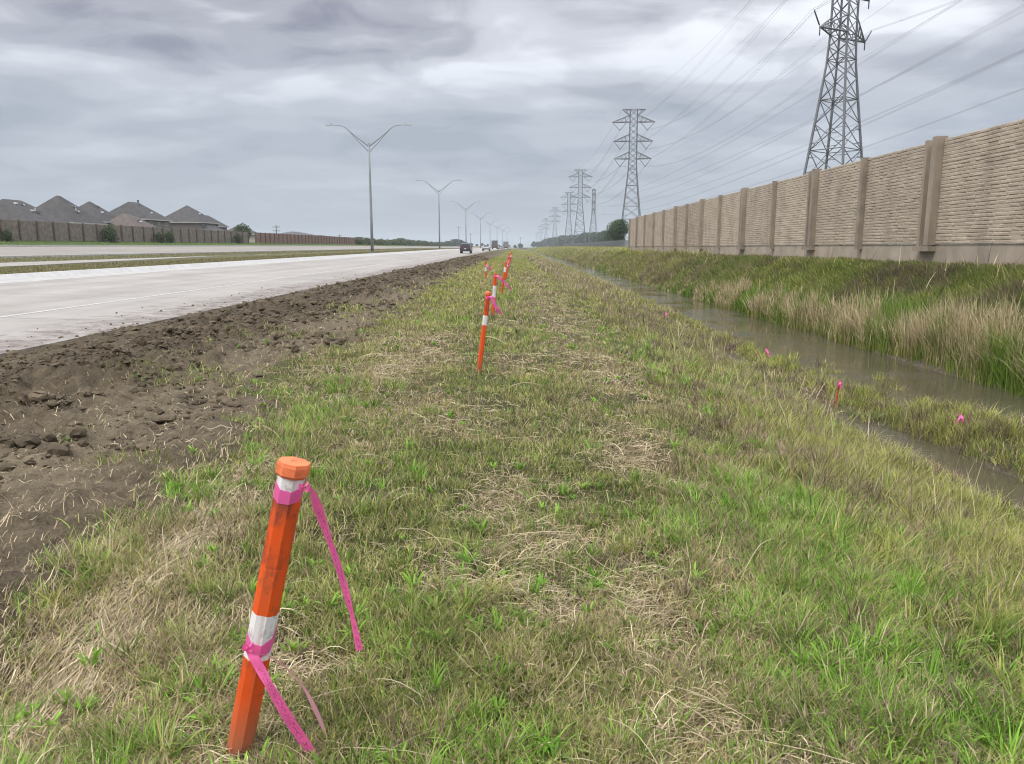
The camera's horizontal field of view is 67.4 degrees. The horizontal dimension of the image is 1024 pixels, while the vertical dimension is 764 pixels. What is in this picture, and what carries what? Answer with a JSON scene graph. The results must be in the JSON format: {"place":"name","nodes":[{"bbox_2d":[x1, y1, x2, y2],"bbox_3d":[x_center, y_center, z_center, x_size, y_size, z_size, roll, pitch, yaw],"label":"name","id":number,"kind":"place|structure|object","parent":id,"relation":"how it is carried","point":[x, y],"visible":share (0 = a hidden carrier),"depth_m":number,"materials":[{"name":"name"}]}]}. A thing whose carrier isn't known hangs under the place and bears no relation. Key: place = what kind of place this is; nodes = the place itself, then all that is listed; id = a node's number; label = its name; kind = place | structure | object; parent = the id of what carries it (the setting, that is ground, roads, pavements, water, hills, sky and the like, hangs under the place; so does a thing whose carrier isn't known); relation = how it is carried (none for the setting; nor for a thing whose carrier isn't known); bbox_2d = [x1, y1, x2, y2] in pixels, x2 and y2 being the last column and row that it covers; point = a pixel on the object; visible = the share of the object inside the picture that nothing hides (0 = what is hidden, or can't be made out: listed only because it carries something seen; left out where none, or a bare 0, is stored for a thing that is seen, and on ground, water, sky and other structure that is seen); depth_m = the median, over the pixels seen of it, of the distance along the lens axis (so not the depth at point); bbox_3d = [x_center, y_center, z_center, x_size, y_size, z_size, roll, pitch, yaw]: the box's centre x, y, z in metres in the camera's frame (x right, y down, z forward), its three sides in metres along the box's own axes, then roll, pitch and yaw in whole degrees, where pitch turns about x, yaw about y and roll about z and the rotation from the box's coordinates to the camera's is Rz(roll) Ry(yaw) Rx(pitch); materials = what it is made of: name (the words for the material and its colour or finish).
{"place":"outdoors","nodes":[
{"label":"outdoors","id":0,"kind":"place"},
{"bbox_2d":[0,246,481,255],"bbox_3d":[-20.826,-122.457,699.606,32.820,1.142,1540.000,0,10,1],"label":"road","id":1,"kind":"structure","parent":0,"point":[20,251],"depth_m":77.95,"materials":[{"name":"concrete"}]},
{"bbox_2d":[0,248,403,257],"bbox_3d":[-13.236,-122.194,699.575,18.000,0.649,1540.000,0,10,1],"label":"kerb","id":2,"kind":"structure","parent":1,"relation":"on","point":[22,256],"depth_m":58.66,"materials":[{"name":"concrete"}]},
{"bbox_2d":[0,245,445,246],"bbox_3d":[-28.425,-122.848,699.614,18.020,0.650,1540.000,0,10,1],"label":"kerb","id":3,"kind":"structure","parent":1,"relation":"on","point":[189,245],"depth_m":100.59,"materials":[{"name":"concrete"}]},
{"bbox_2d":[0,248,519,355],"bbox_3d":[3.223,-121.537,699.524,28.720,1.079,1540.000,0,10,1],"label":"road","id":4,"kind":"structure","parent":0,"point":[52,326],"depth_m":23.10,"materials":[{"name":"concrete"}]},
{"bbox_2d":[0,250,479,317],"bbox_3d":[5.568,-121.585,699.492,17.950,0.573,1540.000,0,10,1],"label":"lane marking","id":5,"kind":"object","parent":4,"relation":"on","point":[170,293],"visible":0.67,"depth_m":21.52,"materials":[{"name":"paint"}]},
{"bbox_2d":[0,248,490,283],"bbox_3d":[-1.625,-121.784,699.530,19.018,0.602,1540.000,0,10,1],"label":"road gutter","id":6,"kind":"object","parent":4,"relation":"on","point":[74,276],"visible":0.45,"depth_m":36.43,"materials":[{"name":"concrete"}]},
{"bbox_2d":[460,243,472,252],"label":"suv","id":7,"kind":"object","parent":4,"relation":"on","point":[465,246],"visible":0.96,"depth_m":131.81,"materials":[{"name":"paint"}]},
{"bbox_2d":[482,245,490,250],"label":"car","id":8,"kind":"object","parent":4,"relation":"on","point":[485,247],"visible":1,"depth_m":188.90,"materials":[{"name":"white paint"}]},
{"bbox_2d":[492,240,497,248],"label":"box truck","id":9,"kind":"object","parent":4,"relation":"on","point":[494,243],"visible":0.9,"depth_m":335.30,"materials":[{"name":"grey paint"}]},
{"bbox_2d":[503,242,508,247],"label":"box truck","id":10,"kind":"object","parent":4,"relation":"on","point":[505,244],"visible":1,"depth_m":389.41,"materials":[{"name":"white paint"}]},
{"bbox_2d":[0,240,1023,763],"bbox_3d":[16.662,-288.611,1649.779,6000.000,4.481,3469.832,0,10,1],"label":"ground","id":11,"kind":"structure","parent":0,"point":[84,484],"depth_m":6.21,"materials":[{"name":"green plant"}]},
{"bbox_2d":[0,228,13,240],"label":"shrub","id":12,"kind":"object","parent":11,"relation":"on","point":[6,237],"visible":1,"depth_m":73.29,"materials":[{"name":"green plant"}]},
{"bbox_2d":[0,199,66,222],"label":"house","id":13,"kind":"structure","parent":11,"relation":"on","point":[16,210],"depth_m":135.25,"materials":[{"name":"brick"}]},
{"bbox_2d":[36,195,107,224],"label":"house","id":14,"kind":"structure","parent":11,"relation":"on","point":[60,207],"depth_m":147.10,"materials":[{"name":"brick"}]},
{"bbox_2d":[79,201,121,223],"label":"house","id":15,"kind":"structure","parent":11,"relation":"on","point":[100,213],"depth_m":163.42,"materials":[{"name":"brick"}]},
{"bbox_2d":[100,224,119,242],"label":"shrub","id":16,"kind":"object","parent":11,"relation":"on","point":[108,232],"visible":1,"depth_m":91.60,"materials":[{"name":"green plant"}]},
{"bbox_2d":[0,219,248,242],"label":"board fence","id":17,"kind":"object","parent":11,"relation":"on","point":[37,231],"visible":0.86,"depth_m":90.61,"materials":[{"name":"brown wood"}]},
{"bbox_2d":[0,254,263,266],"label":"turn lane","id":18,"kind":"structure","parent":11,"relation":"on","point":[16,264],"depth_m":41.97,"materials":[{"name":"concrete"}]},
{"bbox_2d":[108,213,157,227],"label":"house","id":19,"kind":"structure","parent":11,"relation":"on","point":[125,219],"depth_m":164.66,"materials":[{"name":"brick"}]},
{"bbox_2d":[110,200,172,227],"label":"house","id":20,"kind":"structure","parent":11,"relation":"on","point":[144,213],"depth_m":185.56,"materials":[{"name":"brick"}]},
{"bbox_2d":[154,231,164,242],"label":"shrub","id":21,"kind":"object","parent":11,"relation":"on","point":[158,235],"visible":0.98,"depth_m":104.30,"materials":[{"name":"green plant"}]},
{"bbox_2d":[163,230,175,242],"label":"shrub","id":22,"kind":"object","parent":11,"relation":"on","point":[169,237],"visible":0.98,"depth_m":107.36,"materials":[{"name":"green plant"}]},
{"bbox_2d":[165,205,228,230],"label":"house","id":23,"kind":"structure","parent":11,"relation":"on","point":[186,217],"depth_m":213.98,"materials":[{"name":"brick"}]},
{"bbox_2d":[0,249,440,274],"bbox_3d":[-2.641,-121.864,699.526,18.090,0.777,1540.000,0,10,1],"label":"kerb","id":24,"kind":"structure","parent":11,"relation":"on","point":[164,265],"depth_m":38.11,"materials":[{"name":"concrete"}]},
{"bbox_2d":[0,240,459,273],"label":"median grass","id":25,"kind":"structure","parent":11,"relation":"on","point":[118,265],"depth_m":54.92,"materials":[{"name":"green plant"}]},
{"bbox_2d":[234,233,242,242],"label":"shrub","id":26,"kind":"object","parent":11,"relation":"on","point":[237,238],"visible":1,"depth_m":133.62,"materials":[{"name":"green plant"}]},
{"bbox_2d":[0,248,481,279],"bbox_3d":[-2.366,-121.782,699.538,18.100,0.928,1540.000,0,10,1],"label":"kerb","id":27,"kind":"structure","parent":11,"relation":"on","point":[37,275],"depth_m":38.26,"materials":[{"name":"concrete"}]},
{"bbox_2d":[227,225,254,233],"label":"house","id":28,"kind":"structure","parent":11,"relation":"on","point":[232,229],"depth_m":248.67,"materials":[{"name":"brick"}]},
{"bbox_2d":[234,223,251,239],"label":"tree","id":29,"kind":"object","parent":11,"relation":"on","point":[244,228],"visible":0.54,"depth_m":155.09,"materials":[{"name":"green plant"}]},
{"bbox_2d":[0,255,489,484],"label":"soil clods","id":30,"kind":"object","parent":11,"relation":"on","point":[26,440],"visible":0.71,"depth_m":10.18,"materials":[{"name":"brown soil"}]},
{"bbox_2d":[249,234,254,241],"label":"house","id":31,"kind":"structure","parent":11,"relation":"on","point":[252,238],"depth_m":218.97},
{"bbox_2d":[225,457,362,758],"bbox_3d":[-0.606,0.747,2.229,0.333,1.032,0.176,13,8,-1],"label":"survey stake","id":32,"kind":"object","parent":11,"relation":"on","point":[292,473],"visible":0.95,"depth_m":2.19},
{"bbox_2d":[279,231,318,235],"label":"house","id":33,"kind":"structure","parent":11,"relation":"on","point":[296,233],"depth_m":252.09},
{"bbox_2d":[255,232,355,243],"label":"board fence","id":34,"kind":"object","parent":11,"relation":"on","point":[260,237],"visible":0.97,"depth_m":174.94,"materials":[{"name":"brown wood"}]},
{"bbox_2d":[325,123,410,252],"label":"street lamp","id":35,"kind":"object","parent":11,"relation":"on","point":[371,217],"visible":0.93,"depth_m":102.95,"materials":[{"name":"grey metal"}]},
{"bbox_2d":[355,237,452,245],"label":"hedge","id":36,"kind":"object","parent":11,"relation":"on","point":[366,241],"visible":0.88,"depth_m":299.55,"materials":[{"name":"green plant"}]},
{"bbox_2d":[415,179,461,248],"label":"street lamp","id":37,"kind":"object","parent":11,"relation":"on","point":[438,204],"visible":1,"depth_m":190.10,"materials":[{"name":"grey metal"}]},
{"bbox_2d":[451,239,461,245],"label":"tree","id":38,"kind":"object","parent":11,"relation":"on","point":[457,242],"visible":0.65,"depth_m":792.25,"materials":[{"name":"green plant"}]},
{"bbox_2d":[456,201,479,242],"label":"street lamp","id":39,"kind":"object","parent":11,"relation":"on","point":[465,219],"visible":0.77,"depth_m":279.96,"materials":[{"name":"grey metal"}]},
{"bbox_2d":[473,213,487,247],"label":"street lamp","id":40,"kind":"object","parent":11,"relation":"on","point":[480,219],"visible":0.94,"depth_m":370.85,"materials":[{"name":"grey metal"}]},
{"bbox_2d":[485,261,490,278],"bbox_3d":[-1.087,-4.969,34.712,0.306,0.957,0.128,2,10,9],"label":"survey stake","id":41,"kind":"object","parent":11,"relation":"on","point":[488,267],"visible":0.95,"depth_m":34.70,"materials":[{"name":"paint"}]},
{"bbox_2d":[477,291,501,371],"bbox_3d":[-0.268,-0.499,9.117,0.239,1.125,0.146,7,10,-1],"label":"survey stake","id":42,"kind":"object","parent":11,"relation":"on","point":[488,296],"visible":0.96,"depth_m":9.10,"materials":[{"name":"paint"}]},
{"bbox_2d":[491,273,505,315],"bbox_3d":[-0.288,-1.755,16.267,0.270,1.064,0.147,4,10,0],"label":"survey stake","id":43,"kind":"object","parent":11,"relation":"on","point":[495,275],"visible":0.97,"depth_m":16.23,"materials":[{"name":"paint"}]},
{"bbox_2d":[500,262,511,293],"bbox_3d":[-0.137,-3.105,23.850,0.344,1.200,0.146,9,10,-1],"label":"survey stake","id":44,"kind":"object","parent":11,"relation":"on","point":[504,273],"visible":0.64,"depth_m":23.83,"materials":[{"name":"paint"}]},
{"bbox_2d":[505,257,509,278],"bbox_3d":[-0.195,-4.874,33.648,0.159,1.202,0.151,8,10,-1],"label":"survey stake","id":45,"kind":"object","parent":11,"relation":"on","point":[507,267],"visible":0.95,"depth_m":33.63,"materials":[{"name":"paint"}]},
{"bbox_2d":[0,299,1021,763],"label":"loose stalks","id":46,"kind":"object","parent":11,"relation":"on","point":[448,595],"visible":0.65,"depth_m":3.24,"materials":[{"name":"plant"}]},
{"bbox_2d":[0,268,1021,763],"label":"cut straw","id":47,"kind":"object","parent":11,"relation":"on","point":[108,632],"visible":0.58,"depth_m":3.17,"materials":[{"name":"beige plant"}]},
{"bbox_2d":[0,256,1023,763],"bbox_3d":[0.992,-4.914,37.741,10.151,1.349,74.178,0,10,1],"label":"verge grass","id":48,"kind":"structure","parent":11,"relation":"on","point":[378,694],"depth_m":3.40,"materials":[{"name":"green plant"}]},
{"bbox_2d":[2,323,1023,763],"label":"broadleaf weeds","id":49,"kind":"object","parent":11,"relation":"on","point":[358,613],"visible":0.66,"depth_m":3.02,"materials":[{"name":"green plant"}]},
{"bbox_2d":[541,239,549,246],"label":"tree","id":50,"kind":"object","parent":11,"relation":"on","point":[545,244],"visible":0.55,"depth_m":1099.41,"materials":[{"name":"green plant"}]},
{"bbox_2d":[542,218,549,246],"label":"pylon","id":51,"kind":"object","parent":11,"relation":"on","point":[545,238],"visible":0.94,"depth_m":1085.29,"materials":[{"name":"metal"}]},
{"bbox_2d":[549,207,560,245],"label":"pylon","id":52,"kind":"object","parent":11,"relation":"on","point":[557,221],"visible":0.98,"depth_m":797.29,"materials":[{"name":"metal"}]},
{"bbox_2d":[556,235,567,246],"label":"tree","id":53,"kind":"object","parent":11,"relation":"on","point":[560,239],"visible":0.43,"depth_m":928.09,"materials":[{"name":"green plant"}]},
{"bbox_2d":[561,192,576,243],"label":"pylon","id":54,"kind":"object","parent":11,"relation":"on","point":[565,241],"visible":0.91,"depth_m":575.82,"materials":[{"name":"metal"}]},
{"bbox_2d":[565,235,572,243],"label":"tree","id":55,"kind":"object","parent":11,"relation":"on","point":[569,237],"visible":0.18,"depth_m":845.12,"materials":[{"name":"green plant"}]},
{"bbox_2d":[569,169,591,243],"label":"pylon","id":56,"kind":"object","parent":11,"relation":"on","point":[578,174],"visible":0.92,"depth_m":409.12,"materials":[{"name":"metal"}]},
{"bbox_2d":[576,232,585,243],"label":"tree","id":57,"kind":"object","parent":11,"relation":"on","point":[579,239],"visible":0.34,"depth_m":716.02,"materials":[{"name":"green plant"}]},
{"bbox_2d":[583,232,596,245],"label":"tree","id":58,"kind":"object","parent":11,"relation":"on","point":[586,241],"visible":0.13,"depth_m":630.32,"materials":[{"name":"green plant"}]},
{"bbox_2d":[469,246,713,285],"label":"field grass","id":59,"kind":"structure","parent":11,"relation":"on","point":[519,256],"depth_m":88.97,"materials":[{"name":"green plant"}]},
{"bbox_2d":[588,189,596,242],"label":"pylon","id":60,"kind":"object","parent":11,"relation":"on","point":[593,209],"visible":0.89,"depth_m":546.57,"materials":[{"name":"metal"}]},
{"bbox_2d":[601,1,891,186],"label":"power cable","id":61,"kind":"object","parent":60,"relation":"hanging from","point":[765,89],"visible":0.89,"depth_m":185.23,"materials":[{"name":"grey metal"}]},
{"bbox_2d":[595,2,958,197],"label":"power cable","id":62,"kind":"object","parent":60,"relation":"hanging from","point":[812,92],"visible":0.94,"depth_m":142.11,"materials":[{"name":"grey metal"}]},
{"bbox_2d":[607,0,961,186],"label":"power cable","id":63,"kind":"object","parent":60,"relation":"hanging from","point":[827,77],"visible":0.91,"depth_m":155.34,"materials":[{"name":"grey metal"}]},
{"bbox_2d":[593,4,1023,205],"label":"power cable","id":64,"kind":"object","parent":60,"relation":"hanging from","point":[886,80],"visible":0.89,"depth_m":107.48,"materials":[{"name":"grey metal"}]},
{"bbox_2d":[595,50,1023,214],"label":"power cable","id":65,"kind":"object","parent":60,"relation":"hanging from","point":[861,125],"visible":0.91,"depth_m":116.18,"materials":[{"name":"grey metal"}]},
{"bbox_2d":[600,51,1018,206],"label":"power cable","id":66,"kind":"object","parent":60,"relation":"hanging from","point":[863,120],"visible":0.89,"depth_m":139.94,"materials":[{"name":"grey metal"}]},
{"bbox_2d":[602,88,1022,214],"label":"power cable","id":67,"kind":"object","parent":60,"relation":"hanging from","point":[868,145],"visible":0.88,"depth_m":131.54,"materials":[{"name":"grey metal"}]},
{"bbox_2d":[610,12,1022,197],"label":"power cable","id":68,"kind":"object","parent":60,"relation":"hanging from","point":[866,92],"visible":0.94,"depth_m":131.22,"materials":[{"name":"grey metal"}]},
{"bbox_2d":[588,232,597,246],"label":"tree","id":69,"kind":"object","parent":11,"relation":"on","point":[592,236],"visible":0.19,"depth_m":589.31,"materials":[{"name":"green plant"}]},
{"bbox_2d":[592,232,599,245],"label":"tree","id":70,"kind":"object","parent":11,"relation":"on","point":[598,233],"visible":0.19,"depth_m":547.47,"materials":[{"name":"green plant"}]},
{"bbox_2d":[564,240,634,246],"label":"chain link fence","id":71,"kind":"object","parent":11,"relation":"on","point":[605,243],"visible":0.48,"depth_m":208.43,"materials":[{"name":"grey metal"}]},
{"bbox_2d":[596,230,606,244],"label":"tree","id":72,"kind":"object","parent":11,"relation":"on","point":[602,233],"visible":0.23,"depth_m":504.18,"materials":[{"name":"green plant"}]},
{"bbox_2d":[599,235,607,245],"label":"tree","id":73,"kind":"object","parent":11,"relation":"on","point":[602,240],"visible":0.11,"depth_m":464.36,"materials":[{"name":"green plant"}]},
{"bbox_2d":[604,234,621,245],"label":"tree","id":74,"kind":"object","parent":11,"relation":"on","point":[606,239],"visible":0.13,"depth_m":420.67,"materials":[{"name":"green plant"}]},
{"bbox_2d":[605,219,628,246],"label":"tree","id":75,"kind":"object","parent":11,"relation":"on","point":[617,229],"visible":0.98,"depth_m":197.52,"materials":[{"name":"green plant"}]},
{"bbox_2d":[612,108,654,238],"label":"pylon","id":76,"kind":"object","parent":11,"relation":"on","point":[636,151],"visible":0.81,"depth_m":230.80,"materials":[{"name":"metal"}]},
{"bbox_2d":[545,248,1023,389],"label":"bank grass","id":77,"kind":"structure","parent":11,"relation":"on","point":[818,272],"depth_m":23.25,"materials":[{"name":"green plant"}]},
{"bbox_2d":[567,241,1023,563],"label":"seed stalks","id":78,"kind":"object","parent":11,"relation":"on","point":[935,502],"visible":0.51,"depth_m":13.21,"materials":[{"name":"plant"}]},
{"bbox_2d":[581,262,1023,396],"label":"reeds","id":79,"kind":"object","parent":11,"relation":"on","point":[993,337],"visible":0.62,"depth_m":16.00,"materials":[{"name":"green plant"}]},
{"bbox_2d":[628,119,1023,264],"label":"sound wall","id":80,"kind":"structure","parent":11,"relation":"on","point":[943,196],"depth_m":24.24,"materials":[{"name":"concrete"}]},
{"bbox_2d":[803,0,871,174],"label":"pylon","id":81,"kind":"object","parent":11,"relation":"on","point":[824,27],"visible":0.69,"depth_m":97.23,"materials":[{"name":"metal"}]},
{"bbox_2d":[635,5,748,123],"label":"power cable","id":82,"kind":"object","parent":81,"relation":"hanging from","point":[700,61],"visible":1,"depth_m":135.07,"materials":[{"name":"grey metal"}]},
{"bbox_2d":[628,0,786,147],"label":"power cable","id":83,"kind":"object","parent":81,"relation":"hanging from","point":[726,69],"visible":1,"depth_m":123.15,"materials":[{"name":"grey metal"}]},
{"bbox_2d":[623,9,815,166],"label":"power cable","id":84,"kind":"object","parent":81,"relation":"hanging from","point":[735,90],"visible":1,"depth_m":116.60,"materials":[{"name":"grey metal"}]},
{"bbox_2d":[650,10,817,129],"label":"power cable","id":85,"kind":"object","parent":81,"relation":"hanging from","point":[741,76],"visible":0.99,"depth_m":149.85,"materials":[{"name":"grey metal"}]},
{"bbox_2d":[650,0,863,148],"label":"power cable","id":86,"kind":"object","parent":81,"relation":"hanging from","point":[764,86],"visible":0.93,"depth_m":135.65,"materials":[{"name":"grey metal"}]},
{"bbox_2d":[649,33,867,166],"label":"power cable","id":87,"kind":"object","parent":81,"relation":"hanging from","point":[761,116],"visible":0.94,"depth_m":140.16,"materials":[{"name":"grey metal"}]},
{"bbox_2d":[873,0,956,30],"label":"power cable","id":88,"kind":"object","parent":81,"relation":"hanging from","point":[916,14],"visible":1,"depth_m":90.21,"materials":[{"name":"grey metal"}]},
{"bbox_2d":[834,380,841,409],"bbox_3d":[4.614,0.267,10.914,0.076,0.592,0.069,5,10,0],"label":"flagged stake","id":89,"kind":"object","parent":11,"relation":"on","point":[839,385],"visible":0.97,"depth_m":10.90,"materials":[{"name":"paint"}]},
{"bbox_2d":[711,330,1023,481],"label":"shoal grass","id":90,"kind":"structure","parent":11,"relation":"on","point":[749,349],"depth_m":9.76,"materials":[{"name":"green plant"}]},
{"bbox_2d":[955,413,964,425],"bbox_3d":[5.236,0.546,9.002,0.109,0.357,0.062,-5,10,2],"label":"flagged stake","id":91,"kind":"object","parent":11,"relation":"on","point":[960,418],"visible":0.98,"depth_m":8.96,"materials":[{"name":"paint"}]},
{"bbox_2d":[0,0,1023,246],"label":"sky","id":92,"kind":"structure","parent":0,"point":[221,110],"materials":[{"name":"grey"}]},
{"bbox_2d":[536,252,1023,511],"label":"water","id":93,"kind":"structure","parent":0,"point":[854,363],"depth_m":14.44,"materials":[{"name":"brown liquid"}]}
]}

